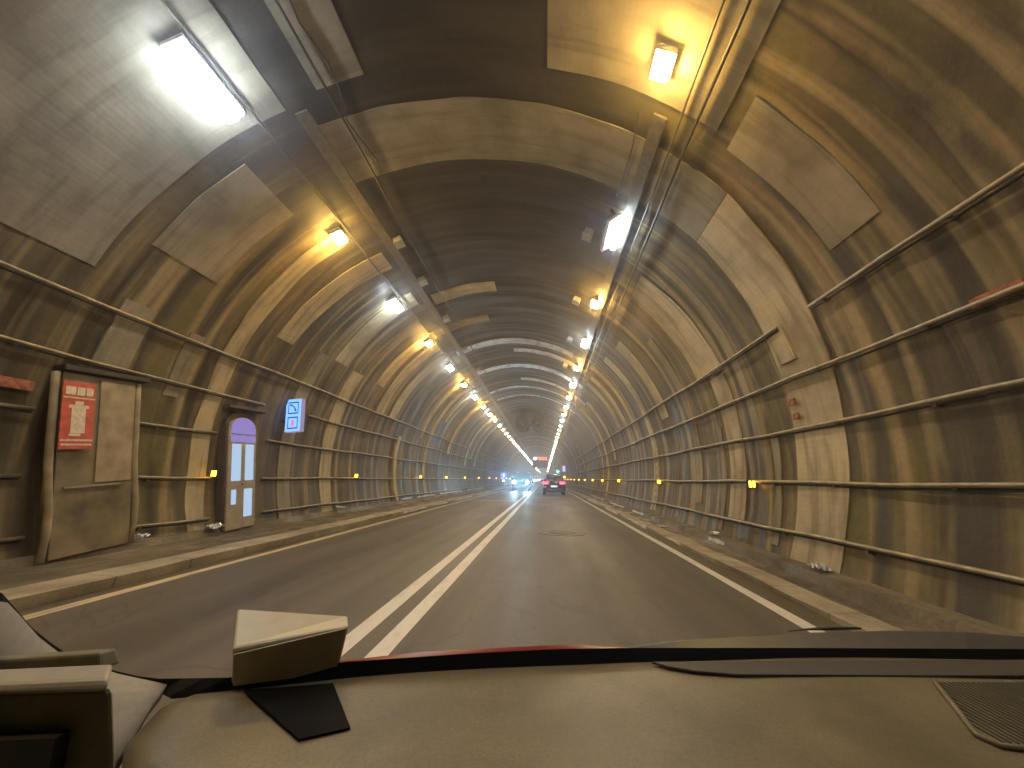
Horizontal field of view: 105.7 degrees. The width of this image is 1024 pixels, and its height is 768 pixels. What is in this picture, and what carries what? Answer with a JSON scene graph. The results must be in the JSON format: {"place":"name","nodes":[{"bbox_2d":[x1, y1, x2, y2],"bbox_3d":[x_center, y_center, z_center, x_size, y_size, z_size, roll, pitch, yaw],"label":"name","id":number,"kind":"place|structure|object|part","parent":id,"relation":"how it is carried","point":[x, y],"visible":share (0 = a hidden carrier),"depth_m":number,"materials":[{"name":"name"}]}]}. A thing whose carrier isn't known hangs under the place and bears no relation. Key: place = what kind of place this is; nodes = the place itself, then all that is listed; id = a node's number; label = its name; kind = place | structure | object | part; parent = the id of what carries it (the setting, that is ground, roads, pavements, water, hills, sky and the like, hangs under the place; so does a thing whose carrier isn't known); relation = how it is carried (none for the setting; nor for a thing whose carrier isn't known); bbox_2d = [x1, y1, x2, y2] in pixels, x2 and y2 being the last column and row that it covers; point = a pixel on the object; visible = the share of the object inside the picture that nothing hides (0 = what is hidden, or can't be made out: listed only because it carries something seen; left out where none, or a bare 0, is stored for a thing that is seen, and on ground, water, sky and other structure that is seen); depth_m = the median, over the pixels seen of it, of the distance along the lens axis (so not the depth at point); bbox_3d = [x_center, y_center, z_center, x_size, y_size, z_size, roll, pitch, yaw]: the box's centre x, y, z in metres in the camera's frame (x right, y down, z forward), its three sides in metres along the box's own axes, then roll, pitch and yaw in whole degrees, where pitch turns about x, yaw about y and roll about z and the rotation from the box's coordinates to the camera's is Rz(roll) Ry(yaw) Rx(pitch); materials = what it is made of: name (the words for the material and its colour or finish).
{"place":"outdoors","nodes":[
{"label":"outdoors","id":0,"kind":"place"},
{"bbox_2d":[0,484,511,589],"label":"walkway","id":1,"kind":"structure","parent":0,"point":[20,571],"depth_m":6.35,"materials":[{"name":"concrete"}]},
{"bbox_2d":[134,533,150,538],"bbox_3d":[-5.929,2.415,6.171,0.175,0.076,0.256,0,-14,5],"label":"plastic scrap","id":2,"kind":"object","parent":1,"relation":"on","point":[138,535],"visible":0.84,"depth_m":6.18,"materials":[{"name":"white plastic"}]},
{"bbox_2d":[206,523,225,528],"bbox_3d":[-5.792,2.769,7.571,0.224,0.095,0.319,0,-14,5],"label":"plastic scrap","id":3,"kind":"object","parent":1,"relation":"on","point":[216,526],"visible":1,"depth_m":7.51,"materials":[{"name":"white plastic"}]},
{"bbox_2d":[335,506,347,509],"bbox_3d":[-5.371,3.896,12.214,0.270,0.112,0.386,0,-14,5],"label":"plastic scrap","id":4,"kind":"object","parent":1,"relation":"on","point":[339,507],"visible":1,"depth_m":12.14,"materials":[{"name":"white plastic"}]},
{"bbox_2d":[501,472,506,486],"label":"round sign","id":5,"kind":"object","parent":1,"relation":"on","point":[503,475],"visible":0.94,"depth_m":53.72,"materials":[{"name":"metal"}]},
{"bbox_2d":[18,482,852,767],"bbox_3d":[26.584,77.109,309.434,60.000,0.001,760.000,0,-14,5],"label":"road","id":6,"kind":"structure","parent":0,"point":[606,580],"depth_m":4.41,"materials":[{"name":"grey asphalt"}]},
{"bbox_2d":[0,486,511,610],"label":"kerb","id":7,"kind":"structure","parent":6,"relation":"on","point":[24,597],"depth_m":5.15,"materials":[{"name":"concrete"}]},
{"bbox_2d":[403,507,426,513],"bbox_3d":[-3.691,4.825,14.891,0.018,0.085,2.700,0,-14,5],"label":"edging piece","id":8,"kind":"object","parent":7,"relation":"on","point":[414,510],"visible":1,"depth_m":14.59,"materials":[{"name":"grey concrete"}]},
{"bbox_2d":[23,488,509,619],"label":"road edge line","id":9,"kind":"object","parent":6,"relation":"on","point":[48,611],"visible":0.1,"depth_m":4.84,"materials":[{"name":"paint"}]},
{"bbox_2d":[341,480,543,657],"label":"road marking double line","id":10,"kind":"object","parent":6,"relation":"on","point":[390,641],"visible":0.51,"depth_m":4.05,"materials":[{"name":"white paint"}]},
{"bbox_2d":[470,499,516,500],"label":"road joint repair","id":11,"kind":"structure","parent":6,"relation":"on","point":[496,500],"depth_m":23.19,"materials":[{"name":"grey asphalt"}]},
{"bbox_2d":[0,0,1023,632],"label":"tunnel","id":12,"kind":"structure","parent":6,"relation":"on","point":[832,144],"depth_m":5.63,"materials":[{"name":"concrete"}]},
{"bbox_2d":[0,474,22,479],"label":"wall rail","id":13,"kind":"object","parent":12,"relation":"attached to","point":[10,476],"depth_m":4.90,"materials":[{"name":"metal"}]},
{"bbox_2d":[0,536,24,544],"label":"wall rail","id":14,"kind":"object","parent":12,"relation":"attached to","point":[8,540],"depth_m":4.79,"materials":[{"name":"metal"}]},
{"bbox_2d":[0,375,34,390],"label":"faded plate","id":15,"kind":"object","parent":12,"relation":"attached to","point":[15,383],"visible":1,"depth_m":4.97,"materials":[{"name":"red paint"}]},
{"bbox_2d":[0,403,35,412],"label":"wall rail","id":16,"kind":"object","parent":12,"relation":"attached to","point":[18,407],"depth_m":4.99,"materials":[{"name":"metal"}]},
{"bbox_2d":[34,364,149,563],"bbox_3d":[-6.157,1.104,5.709,0.330,2.606,1.245,-7,-10,3],"label":"extinguisher cabinet","id":17,"kind":"object","parent":12,"relation":"attached to","point":[88,497],"visible":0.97,"depth_m":5.63,"materials":[{"name":"metal"}]},
{"bbox_2d":[57,380,95,448],"bbox_3d":[-6.098,0.442,5.447,0.023,0.940,0.400,-7,-10,3],"label":"fire sign","id":18,"kind":"object","parent":17,"relation":"attached to","point":[76,420],"visible":1,"depth_m":5.42,"materials":[{"name":"red metal"}]},
{"bbox_3d":[-6.112,0.729,5.983,0.019,1.510,0.500,-7,-10,3],"label":"door","id":19,"kind":"part","parent":17,"relation":"part of","materials":[{"name":"beige paint"}]},
{"bbox_2d":[0,334,265,406],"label":"wall rail","id":20,"kind":"object","parent":12,"relation":"attached to","point":[15,342],"depth_m":5.97,"materials":[{"name":"metal"}]},
{"bbox_2d":[135,517,210,530],"bbox_3d":[-6.035,2.447,6.789,0.117,0.112,1.701,0,-14,5],"label":"wall rail","id":21,"kind":"object","parent":12,"relation":"attached to","point":[154,525],"depth_m":6.79,"materials":[{"name":"metal"}]},
{"bbox_2d":[138,475,210,480],"bbox_3d":[-6.176,1.713,7.033,0.123,0.107,1.601,0,-14,5],"label":"wall rail","id":22,"kind":"object","parent":12,"relation":"attached to","point":[154,478],"depth_m":6.94,"materials":[{"name":"metal"}]},
{"bbox_2d":[210,470,219,476],"bbox_3d":[-6.012,1.810,7.841,0.150,0.150,0.062,0,-14,5],"label":"marker light","id":23,"kind":"object","parent":22,"relation":"attached to","point":[214,473],"visible":1,"depth_m":7.82,"materials":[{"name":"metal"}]},
{"bbox_2d":[140,421,217,434],"bbox_3d":[-6.209,0.842,7.249,0.110,0.098,1.601,0,-14,6],"label":"wall rail","id":24,"kind":"object","parent":12,"relation":"attached to","point":[172,428],"depth_m":7.13,"materials":[{"name":"metal"}]},
{"bbox_2d":[159,33,245,123],"bbox_3d":[-4.009,-4.008,5.076,0.300,0.375,1.000,-24,-15,-1],"label":"tube lamp","id":25,"kind":"object","parent":12,"relation":"attached to","point":[186,57],"visible":1,"depth_m":4.92,"materials":[{"name":"glass"}]},
{"bbox_2d":[215,404,266,531],"bbox_3d":[-5.905,1.800,8.450,0.340,2.560,1.120,-7,-12,3],"label":"booth door","id":26,"kind":"structure","parent":12,"relation":"attached to","point":[235,489],"depth_m":8.27,"materials":[{"name":"paint"}]},
{"bbox_2d":[224,417,255,530],"bbox_3d":[-5.883,1.896,8.429,0.040,2.360,0.800,-7,-12,3],"label":"door leaf","id":27,"kind":"structure","parent":26,"relation":"in","point":[233,514],"depth_m":8.22,"materials":[{"name":"paint"}]},
{"bbox_2d":[0,260,531,473],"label":"wall rail","id":28,"kind":"object","parent":12,"relation":"attached to","point":[113,310],"depth_m":6.53,"materials":[{"name":"metal"}]},
{"bbox_2d":[283,398,305,432],"bbox_3d":[-5.722,0.828,10.110,0.540,0.860,0.208,-5,-14,4],"label":"lit sign","id":29,"kind":"object","parent":12,"relation":"attached to","point":[295,416],"visible":0.98,"depth_m":10.05,"materials":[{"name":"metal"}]},
{"bbox_2d":[289,0,338,85],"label":"loose cable","id":30,"kind":"object","parent":12,"relation":"attached to","point":[306,32],"visible":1,"depth_m":5.20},
{"bbox_2d":[329,227,347,244],"bbox_3d":[-3.732,-3.218,8.299,0.260,0.380,0.317,-22,-15,-1],"label":"amber lamp","id":31,"kind":"object","parent":12,"relation":"attached to","point":[337,235],"visible":0.96,"depth_m":8.16,"materials":[{"name":"glass"}]},
{"bbox_2d":[160,0,530,460],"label":"ceiling cable","id":32,"kind":"object","parent":12,"relation":"attached to","point":[172,13],"visible":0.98,"depth_m":6.08,"materials":[{"name":"metal"}]},
{"bbox_2d":[337,86,382,172],"bbox_3d":[-2.603,-4.250,6.636,0.156,0.064,1.703,0,-14,5],"label":"loose cable","id":33,"kind":"object","parent":12,"relation":"attached to","point":[354,130],"visible":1,"depth_m":6.46,"materials":[{"name":"black rubber"}]},
{"bbox_2d":[260,477,488,480],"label":"wall rail","id":34,"kind":"object","parent":12,"relation":"attached to","point":[316,478],"depth_m":12.75,"materials":[{"name":"metal"}]},
{"bbox_2d":[261,483,507,513],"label":"wall rail","id":35,"kind":"object","parent":12,"relation":"attached to","point":[302,507],"depth_m":12.47,"materials":[{"name":"metal"}]},
{"bbox_2d":[265,439,513,474],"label":"wall rail","id":36,"kind":"object","parent":12,"relation":"attached to","point":[309,447],"depth_m":13.07,"materials":[{"name":"metal"}]},
{"bbox_2d":[387,296,402,312],"bbox_3d":[-3.490,-2.430,11.526,0.255,0.375,0.660,-23,-15,-1],"label":"tube lamp","id":37,"kind":"object","parent":12,"relation":"attached to","point":[394,303],"visible":0.98,"depth_m":11.35,"materials":[{"name":"glass"}]},
{"bbox_2d":[392,235,405,249],"bbox_3d":[-2.729,-3.420,9.337,0.230,0.160,0.290,-22,-15,-1],"label":"junction box","id":38,"kind":"object","parent":12,"relation":"attached to","point":[398,242],"visible":1,"depth_m":9.25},
{"bbox_2d":[274,0,531,454],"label":"ceiling cable","id":39,"kind":"object","parent":12,"relation":"attached to","point":[316,72],"visible":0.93,"depth_m":6.65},
{"bbox_2d":[308,415,517,471],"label":"wall rail","id":40,"kind":"object","parent":12,"relation":"attached to","point":[335,423],"depth_m":15.35,"materials":[{"name":"metal"}]},
{"bbox_2d":[295,108,540,471],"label":"cable tray","id":41,"kind":"object","parent":12,"relation":"attached to","point":[314,132],"visible":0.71,"depth_m":8.36,"materials":[{"name":"metal"}]},
{"bbox_2d":[418,275,428,286],"bbox_3d":[-2.571,-2.970,11.176,0.230,0.160,0.290,-22,-15,-1],"label":"junction box","id":42,"kind":"object","parent":12,"relation":"attached to","point":[422,280],"visible":1,"depth_m":11.07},
{"bbox_2d":[424,338,432,346],"bbox_3d":[-3.206,-1.637,14.747,0.260,0.380,0.317,-25,-14,-1],"label":"amber lamp","id":43,"kind":"object","parent":12,"relation":"attached to","point":[428,342],"visible":0.91,"depth_m":14.60,"materials":[{"name":"metal"}]},
{"bbox_2d":[442,314,450,322],"bbox_3d":[-2.346,-2.330,13.789,0.230,0.160,0.290,-22,-15,-1],"label":"junction box","id":44,"kind":"object","parent":12,"relation":"attached to","point":[445,318],"visible":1,"depth_m":13.68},
{"bbox_2d":[445,363,453,371],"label":"tube lamp","id":45,"kind":"object","parent":12,"relation":"attached to","point":[449,366],"visible":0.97,"depth_m":17.74,"materials":[{"name":"metal"}]},
{"bbox_2d":[515,415,529,433],"bbox_3d":[1.034,3.906,37.769,1.260,1.530,3.260,0,-14,5],"label":"jet fan","id":46,"kind":"object","parent":12,"relation":"hanging from","point":[522,425],"visible":1,"depth_m":36.50},
{"bbox_2d":[531,415,544,433],"bbox_3d":[2.549,3.899,37.641,1.260,1.530,3.260,0,-14,5],"label":"jet fan","id":47,"kind":"object","parent":12,"relation":"hanging from","point":[538,424],"visible":1,"depth_m":36.37},
{"bbox_2d":[533,456,547,467],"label":"message sign","id":48,"kind":"object","parent":12,"relation":"hanging from","point":[540,461],"visible":0.98,"depth_m":97.87,"materials":[{"name":"metal"}]},
{"bbox_2d":[566,336,572,342],"bbox_3d":[2.251,-1.732,15.108,0.230,0.160,0.290,27,-10,11],"label":"junction box","id":49,"kind":"object","parent":12,"relation":"attached to","point":[569,339],"visible":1,"depth_m":14.99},
{"bbox_2d":[572,296,580,305],"bbox_3d":[1.968,-2.538,11.817,0.230,0.160,0.290,27,-10,11],"label":"junction box","id":50,"kind":"object","parent":12,"relation":"attached to","point":[576,300],"visible":1,"depth_m":11.71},
{"bbox_2d":[574,364,579,370],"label":"amber lamp","id":51,"kind":"object","parent":12,"relation":"hanging from","point":[576,367],"visible":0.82,"depth_m":17.51,"materials":[{"name":"metal"}]},
{"bbox_2d":[581,337,588,347],"bbox_3d":[2.762,-1.619,14.427,0.255,0.375,0.660,25,-10,10],"label":"tube lamp","id":52,"kind":"object","parent":12,"relation":"attached to","point":[585,342],"visible":0.92,"depth_m":14.25,"materials":[{"name":"metal"}]},
{"bbox_2d":[582,227,593,242],"bbox_3d":[1.694,-3.320,8.623,0.230,0.160,0.290,27,-10,11],"label":"junction box","id":53,"kind":"object","parent":12,"relation":"attached to","point":[587,234],"visible":1,"depth_m":8.52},
{"bbox_2d":[591,297,600,308],"bbox_3d":[2.447,-2.409,11.207,0.260,0.380,0.317,21,-11,10],"label":"amber lamp","id":54,"kind":"object","parent":12,"relation":"hanging from","point":[595,303],"visible":0.84,"depth_m":11.06,"materials":[{"name":"glass"}]},
{"bbox_2d":[548,112,667,469],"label":"cable tray","id":55,"kind":"object","parent":12,"relation":"attached to","point":[654,133],"visible":0.86,"depth_m":7.37,"materials":[{"name":"metal"}]},
{"bbox_2d":[600,209,623,251],"bbox_3d":[2.001,-3.144,7.985,0.305,0.385,1.040,-29,-14,-3],"label":"tube lamp","id":56,"kind":"object","parent":12,"relation":"attached to","point":[614,224],"visible":1,"depth_m":7.82,"materials":[{"name":"metal"}]},
{"bbox_2d":[616,112,638,195],"bbox_3d":[1.897,-3.677,6.368,0.069,0.055,1.702,0,-14,4],"label":"loose cable","id":57,"kind":"object","parent":12,"relation":"attached to","point":[630,152],"visible":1,"depth_m":6.17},
{"bbox_2d":[552,0,724,459],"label":"ceiling cable","id":58,"kind":"object","parent":12,"relation":"attached to","point":[702,58],"visible":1,"depth_m":5.55,"materials":[{"name":"metal"}]},
{"bbox_2d":[548,0,751,471],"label":"ceiling cable","id":59,"kind":"object","parent":12,"relation":"attached to","point":[741,19],"visible":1,"depth_m":5.38,"materials":[{"name":"black rubber"}]},
{"bbox_2d":[650,43,678,82],"bbox_3d":[1.885,-3.984,4.760,0.260,0.380,0.317,25,-10,10],"label":"amber lamp","id":60,"kind":"object","parent":12,"relation":"attached to","point":[664,59],"visible":0.97,"depth_m":4.64,"materials":[{"name":"glass"}]},
{"bbox_2d":[555,327,778,472],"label":"wall rail","id":61,"kind":"object","parent":12,"relation":"attached to","point":[722,364],"depth_m":8.35,"materials":[{"name":"metal"}]},
{"bbox_2d":[788,398,795,405],"bbox_3d":[4.334,0.278,6.006,0.020,0.100,0.160,0,-14,5],"label":"faded plate","id":62,"kind":"object","parent":12,"relation":"attached to","point":[792,401],"visible":1,"depth_m":6.00,"materials":[{"name":"red paint"}]},
{"bbox_2d":[562,378,1023,475],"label":"wall rail","id":63,"kind":"object","parent":12,"relation":"attached to","point":[930,401],"depth_m":4.38,"materials":[{"name":"metal"}]},
{"bbox_2d":[563,479,1023,491],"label":"wall rail","id":64,"kind":"object","parent":12,"relation":"attached to","point":[963,486],"depth_m":4.35,"materials":[{"name":"metal"}]},
{"bbox_2d":[746,480,755,487],"bbox_3d":[4.353,1.819,7.052,0.150,0.150,0.062,0,-14,5],"label":"marker light","id":65,"kind":"object","parent":64,"relation":"attached to","point":[750,483],"visible":1,"depth_m":7.03,"materials":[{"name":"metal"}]},
{"bbox_2d":[565,483,1023,586],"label":"wall rail","id":66,"kind":"object","parent":12,"relation":"attached to","point":[984,573],"depth_m":4.26,"materials":[{"name":"metal"}]},
{"bbox_2d":[566,281,1023,470],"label":"wall rail","id":67,"kind":"object","parent":12,"relation":"attached to","point":[927,325],"depth_m":4.33,"materials":[{"name":"metal"}]},
{"bbox_2d":[792,412,799,419],"bbox_3d":[4.354,0.489,5.942,0.020,0.090,0.150,0,-14,5],"label":"faded plate","id":68,"kind":"object","parent":12,"relation":"attached to","point":[796,415],"visible":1,"depth_m":5.92,"materials":[{"name":"red paint"}]},
{"bbox_2d":[807,162,1023,309],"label":"wall rail","id":69,"kind":"object","parent":12,"relation":"attached to","point":[947,217],"depth_m":3.56,"materials":[{"name":"metal"}]},
{"bbox_2d":[968,278,1023,308],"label":"faded plate","id":70,"kind":"object","parent":12,"relation":"attached to","point":[1008,285],"visible":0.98,"depth_m":3.23,"materials":[{"name":"red paint"}]},
{"bbox_2d":[0,593,1023,767],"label":"car","id":71,"kind":"object","parent":6,"relation":"on","point":[905,699],"visible":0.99,"depth_m":0.50,"materials":[{"name":"plastic"}]},
{"bbox_2d":[232,609,347,685],"bbox_3d":[-0.351,0.404,0.609,0.173,0.081,0.083,5,-14,-18],"label":"toll box","id":72,"kind":"object","parent":71,"relation":"on","point":[270,646],"visible":1,"depth_m":0.58,"materials":[{"name":"beige plastic"}]},
{"bbox_2d":[244,683,349,741],"bbox_3d":[-0.274,0.429,0.523,0.192,0.003,0.088,-10,-17,37],"label":"dash pad","id":73,"kind":"object","parent":71,"relation":"on","point":[302,713],"visible":1,"depth_m":0.51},
{"bbox_2d":[511,472,531,490],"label":"van","id":74,"kind":"object","parent":6,"relation":"on","point":[521,479],"visible":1,"depth_m":42.39,"materials":[{"name":"white paint"}]},
{"bbox_2d":[541,473,565,494],"bbox_3d":[3.655,8.773,34.113,2.160,1.807,4.595,0,-14,5],"label":"car","id":75,"kind":"object","parent":6,"relation":"on","point":[553,482],"visible":1,"depth_m":32.02,"materials":[{"name":"black paint"}]},
{"bbox_2d":[538,529,586,535],"bbox_3d":[1.287,3.713,9.703,1.125,0.012,1.184,-5,-15,23],"label":"manhole cover","id":76,"kind":"object","parent":6,"relation":"on","point":[558,532],"visible":1,"depth_m":9.61,"materials":[{"name":"metal"}]},
{"bbox_2d":[565,490,824,632],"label":"road marking right edge line","id":77,"kind":"object","parent":6,"relation":"on","point":[798,621],"visible":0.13,"depth_m":4.91,"materials":[{"name":"white paint"}]},
{"bbox_2d":[565,488,903,631],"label":"kerb","id":78,"kind":"structure","parent":6,"relation":"on","point":[841,615],"depth_m":4.80,"materials":[{"name":"concrete"}]},
{"bbox_2d":[631,520,645,528],"bbox_3d":[3.768,4.185,11.566,0.018,0.090,1.800,0,-14,5],"label":"edging piece","id":79,"kind":"object","parent":78,"relation":"on","point":[643,526],"visible":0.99,"depth_m":11.31,"materials":[{"name":"grey concrete"}]},
{"bbox_2d":[530,475,536,484],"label":"van","id":80,"kind":"object","parent":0,"point":[533,480],"visible":0.54,"depth_m":85.74,"materials":[{"name":"silver metal"}]},
{"bbox_2d":[539,473,546,479],"label":"sky","id":81,"kind":"structure","parent":0,"point":[542,475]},
{"bbox_2d":[565,485,1023,635],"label":"walkway","id":82,"kind":"structure","parent":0,"point":[897,609],"depth_m":4.42,"materials":[{"name":"concrete"}]},
{"bbox_2d":[709,537,723,544],"bbox_3d":[4.066,3.130,7.718,0.018,0.088,0.700,0,-14,5],"label":"edging piece","id":83,"kind":"object","parent":82,"relation":"on","point":[717,541],"visible":1,"depth_m":7.66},
{"bbox_2d":[806,562,832,570],"bbox_3d":[3.946,2.338,4.977,0.179,0.076,0.264,0,-14,5],"label":"plastic scrap","id":84,"kind":"object","parent":82,"relation":"on","point":[820,566],"visible":1,"depth_m":4.91,"materials":[{"name":"white plastic"}]}
]}

